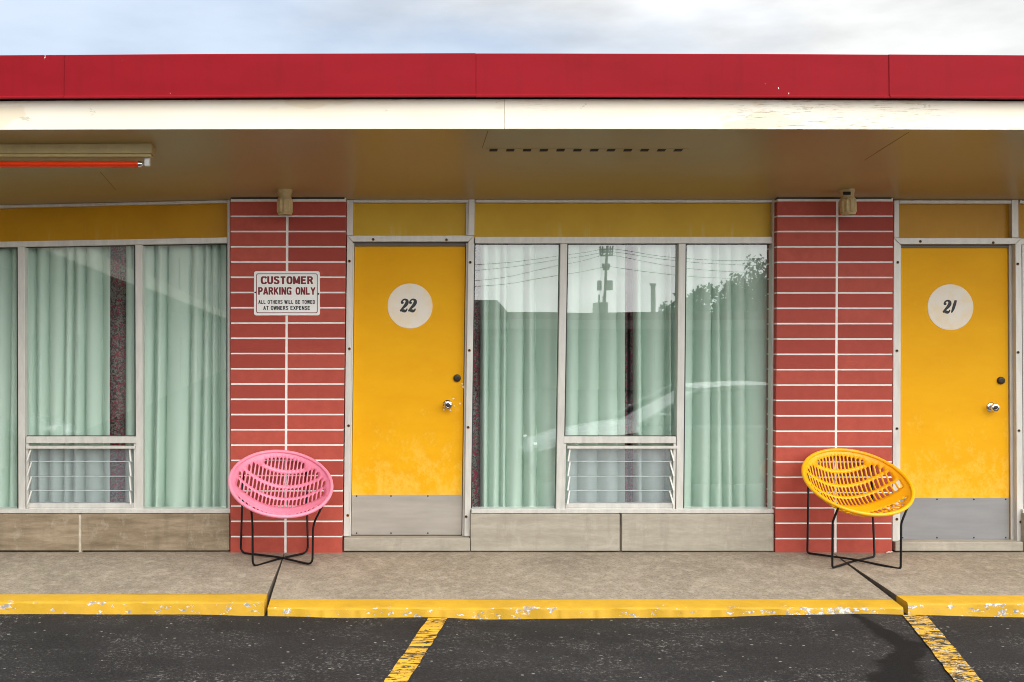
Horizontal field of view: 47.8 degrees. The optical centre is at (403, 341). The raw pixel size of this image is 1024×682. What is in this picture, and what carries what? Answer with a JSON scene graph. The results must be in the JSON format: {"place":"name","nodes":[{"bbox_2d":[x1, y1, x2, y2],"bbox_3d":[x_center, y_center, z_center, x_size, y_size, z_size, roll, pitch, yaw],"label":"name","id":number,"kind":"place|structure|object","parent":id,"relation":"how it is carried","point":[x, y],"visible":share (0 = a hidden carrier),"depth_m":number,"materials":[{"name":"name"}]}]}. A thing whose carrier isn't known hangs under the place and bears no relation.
{"place":"outdoors","nodes":[
{"label":"outdoors","id":0,"kind":"place"},
{"bbox_2d":[0,550,283,610],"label":"sidewalk","id":1,"kind":"structure","parent":0,"point":[126,572],"depth_m":7.40,"materials":[{"name":"concrete"}]},
{"bbox_2d":[228,450,332,565],"bbox_3d":[-0.821,1.122,7.670,0.697,0.741,0.603,0,0,0],"label":"bucket chair","id":2,"kind":"object","parent":1,"relation":"on","point":[269,510],"visible":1,"depth_m":7.81,"materials":[{"name":"pink plastic"}]},
{"bbox_2d":[0,611,1023,681],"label":"parking lot","id":3,"kind":"structure","parent":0,"point":[267,648],"depth_m":5.97,"materials":[{"name":"black asphalt"}]},
{"bbox_2d":[0,594,266,615],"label":"kerb","id":4,"kind":"structure","parent":3,"relation":"on","point":[232,604],"depth_m":6.67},
{"bbox_2d":[384,618,446,681],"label":"parking line","id":5,"kind":"object","parent":3,"relation":"on","point":[406,664],"visible":1,"depth_m":5.92,"materials":[{"name":"paint"}]},
{"bbox_2d":[0,53,1023,553],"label":"motel building","id":6,"kind":"structure","parent":3,"relation":"on","point":[894,301],"depth_m":8.00,"materials":[{"name":"brick"}]},
{"bbox_2d":[0,247,109,506],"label":"curtain","id":7,"kind":"object","parent":6,"relation":"hanging from","point":[68,340],"visible":0.78,"depth_m":8.19,"materials":[{"name":"fabric"}]},
{"bbox_2d":[0,143,154,166],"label":"tube light","id":8,"kind":"object","parent":6,"relation":"attached to","point":[146,151],"visible":0.99,"depth_m":6.75,"materials":[{"name":"metal"}]},
{"bbox_2d":[0,200,230,512],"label":"window","id":9,"kind":"structure","parent":6,"relation":"in","point":[24,447],"depth_m":8.07,"materials":[{"name":"metal"}]},
{"bbox_2d":[110,246,125,501],"bbox_3d":[-2.059,0.264,8.272,0.183,2.000,0.053,0,0,0],"label":"drape","id":10,"kind":"object","parent":6,"relation":"hanging from","point":[117,340],"visible":0.51,"depth_m":8.26,"materials":[{"name":"brown fabric"}]},
{"bbox_2d":[125,245,225,506],"bbox_3d":[-1.600,0.263,8.219,0.808,1.986,0.174,0,0,0],"label":"curtain","id":11,"kind":"object","parent":6,"relation":"hanging from","point":[185,373],"visible":0.77,"depth_m":8.18,"materials":[{"name":"green fabric"}]},
{"bbox_2d":[277,189,292,215],"bbox_3d":[-0.812,-0.947,7.823,0.110,0.173,0.111,0,0,0],"label":"ceiling lamp","id":12,"kind":"object","parent":6,"relation":"hanging from","point":[284,203],"visible":1,"depth_m":7.78,"materials":[{"name":"beige metal"}]},
{"bbox_2d":[254,271,319,314],"bbox_3d":[-0.815,-0.334,7.994,0.460,0.308,0.008,0,0,0],"label":"parking sign","id":13,"kind":"object","parent":6,"relation":"attached to","point":[286,292],"visible":1,"depth_m":7.99,"materials":[{"name":"white metal"}]},
{"bbox_2d":[351,246,464,534],"bbox_3d":[0.031,0.347,8.098,0.806,2.043,0.107,0,0,0],"label":"door","id":14,"kind":"structure","parent":6,"relation":"in","point":[409,301],"depth_m":8.11,"materials":[{"name":"paint"}]},
{"bbox_2d":[472,245,479,506],"bbox_3d":[0.503,0.263,8.237,0.100,1.991,0.034,0,0,-3],"label":"drape","id":15,"kind":"object","parent":6,"relation":"hanging from","point":[476,455],"visible":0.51,"depth_m":8.23,"materials":[{"name":"brown fabric"}]},
{"bbox_2d":[480,245,624,506],"bbox_3d":[1.062,0.263,8.221,1.033,1.986,0.143,0,0,0],"label":"curtain","id":16,"kind":"object","parent":6,"relation":"hanging from","point":[518,329],"visible":0.79,"depth_m":8.20,"materials":[{"name":"fabric"}]},
{"bbox_2d":[470,199,774,512],"bbox_3d":[1.536,0.104,8.090,2.165,2.202,0.120,0,0,0],"label":"window","id":17,"kind":"structure","parent":6,"relation":"in","point":[677,448],"depth_m":8.07,"materials":[{"name":"metal"}]},
{"bbox_2d":[625,245,626,501],"bbox_3d":[1.581,0.264,8.263,0.060,1.998,0.029,0,0,8],"label":"drape","id":18,"kind":"object","parent":6,"relation":"hanging from","point":[625,368],"visible":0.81,"depth_m":8.26,"materials":[{"name":"fabric"}]},
{"bbox_2d":[630,245,632,501],"bbox_3d":[1.660,0.264,8.257,0.069,1.998,0.030,0,0,20],"label":"drape","id":19,"kind":"object","parent":6,"relation":"hanging from","point":[631,387],"visible":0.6,"depth_m":8.26,"materials":[{"name":"fabric"}]},
{"bbox_2d":[632,245,767,506],"bbox_3d":[2.171,0.263,8.222,1.050,1.986,0.159,0,0,0],"label":"curtain","id":20,"kind":"object","parent":6,"relation":"hanging from","point":[726,381],"visible":0.8,"depth_m":8.19,"materials":[{"name":"fabric"}]},
{"bbox_2d":[839,189,856,215],"bbox_3d":[3.029,-0.948,7.823,0.116,0.178,0.112,0,0,0],"label":"ceiling lamp","id":21,"kind":"object","parent":6,"relation":"attached to","point":[847,204],"visible":1,"depth_m":7.78,"materials":[{"name":"beige metal"}]},
{"bbox_2d":[900,248,1008,538],"bbox_3d":[3.894,0.369,8.098,0.775,2.064,0.107,0,0,0],"label":"door","id":22,"kind":"structure","parent":6,"relation":"in","point":[954,424],"depth_m":8.11,"materials":[{"name":"paint"}]},
{"bbox_2d":[1018,200,1023,512],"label":"window","id":23,"kind":"structure","parent":6,"relation":"in","point":[1020,201],"depth_m":8.06,"materials":[{"name":"metal"}]},
{"bbox_2d":[268,599,903,618],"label":"kerb","id":24,"kind":"structure","parent":3,"relation":"on","point":[509,608],"depth_m":6.67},
{"bbox_2d":[903,615,983,681],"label":"parking line","id":25,"kind":"object","parent":3,"relation":"on","point":[957,667],"visible":1,"depth_m":5.89,"materials":[{"name":"paint"}]},
{"bbox_2d":[896,595,1023,616],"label":"kerb","id":26,"kind":"structure","parent":3,"relation":"on","point":[984,605],"depth_m":6.67,"materials":[{"name":"yellow paint"}]},
{"bbox_2d":[0,0,1023,54],"label":"sky","id":27,"kind":"structure","parent":0,"point":[27,27],"materials":[{"name":"white"}]},
{"bbox_2d":[271,549,891,598],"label":"sidewalk","id":28,"kind":"structure","parent":0,"point":[470,574],"depth_m":7.37,"materials":[{"name":"concrete"}]},
{"bbox_2d":[834,550,1023,601],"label":"sidewalk","id":29,"kind":"structure","parent":0,"point":[960,573],"depth_m":7.41,"materials":[{"name":"concrete"}]},
{"bbox_2d":[801,448,914,568],"bbox_3d":[3.033,1.120,7.670,0.725,0.754,0.626,0,0,0],"label":"bucket chair","id":30,"kind":"object","parent":29,"relation":"on","point":[907,490],"visible":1,"depth_m":7.81,"materials":[{"name":"yellow plastic"}]}
]}

